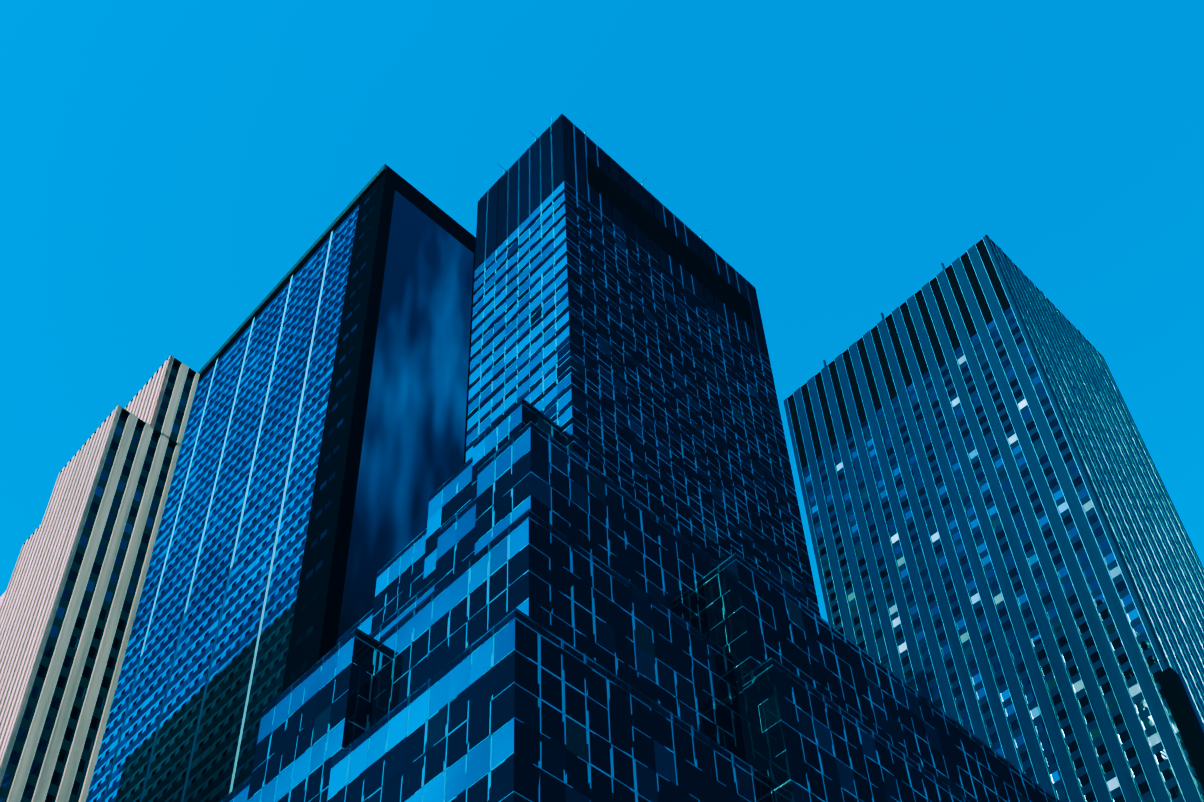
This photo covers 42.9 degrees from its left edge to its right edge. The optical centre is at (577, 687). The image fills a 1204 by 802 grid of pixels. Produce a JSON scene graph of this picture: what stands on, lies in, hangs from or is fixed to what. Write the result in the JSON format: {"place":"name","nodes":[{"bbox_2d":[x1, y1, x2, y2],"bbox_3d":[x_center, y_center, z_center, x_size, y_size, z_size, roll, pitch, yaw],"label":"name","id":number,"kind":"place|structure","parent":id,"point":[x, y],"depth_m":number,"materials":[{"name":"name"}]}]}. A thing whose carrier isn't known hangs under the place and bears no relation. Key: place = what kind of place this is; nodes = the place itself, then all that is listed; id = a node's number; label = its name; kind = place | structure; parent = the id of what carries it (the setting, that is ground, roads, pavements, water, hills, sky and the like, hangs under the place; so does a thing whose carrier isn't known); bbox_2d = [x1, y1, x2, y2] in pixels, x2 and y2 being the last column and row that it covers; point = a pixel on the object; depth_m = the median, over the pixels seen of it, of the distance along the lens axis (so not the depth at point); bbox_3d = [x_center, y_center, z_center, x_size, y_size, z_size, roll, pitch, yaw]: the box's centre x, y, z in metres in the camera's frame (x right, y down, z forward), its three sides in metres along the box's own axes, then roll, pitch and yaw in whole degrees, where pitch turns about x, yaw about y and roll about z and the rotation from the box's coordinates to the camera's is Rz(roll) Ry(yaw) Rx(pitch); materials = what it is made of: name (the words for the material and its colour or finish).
{"place":"outdoors","nodes":[
{"label":"outdoors","id":0,"kind":"place"},
{"bbox_2d":[0,355,199,801],"bbox_3d":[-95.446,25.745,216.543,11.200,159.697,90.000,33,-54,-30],"label":"building","id":1,"kind":"structure","parent":0,"point":[70,597],"depth_m":210.59,"materials":[{"name":"concrete"}]},
{"bbox_2d":[86,164,475,801],"bbox_3d":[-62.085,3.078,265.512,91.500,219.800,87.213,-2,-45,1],"label":"building","id":2,"kind":"structure","parent":0,"point":[321,457],"depth_m":265.31,"materials":[{"name":"blue glass"}]},
{"bbox_2d":[0,0,1203,622],"label":"sky","id":3,"kind":"structure","parent":0,"point":[165,164],"materials":[{"name":"blue"}]},
{"bbox_2d":[220,114,1060,801],"bbox_3d":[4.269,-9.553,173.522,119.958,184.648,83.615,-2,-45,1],"label":"building","id":4,"kind":"structure","parent":0,"point":[594,580],"depth_m":141.12,"materials":[{"name":"blue glass"}]},
{"bbox_2d":[784,235,1203,801],"bbox_3d":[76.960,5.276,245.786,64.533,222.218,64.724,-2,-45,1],"label":"building","id":5,"kind":"structure","parent":0,"point":[1010,568],"depth_m":252.88,"materials":[{"name":"blue glass"}]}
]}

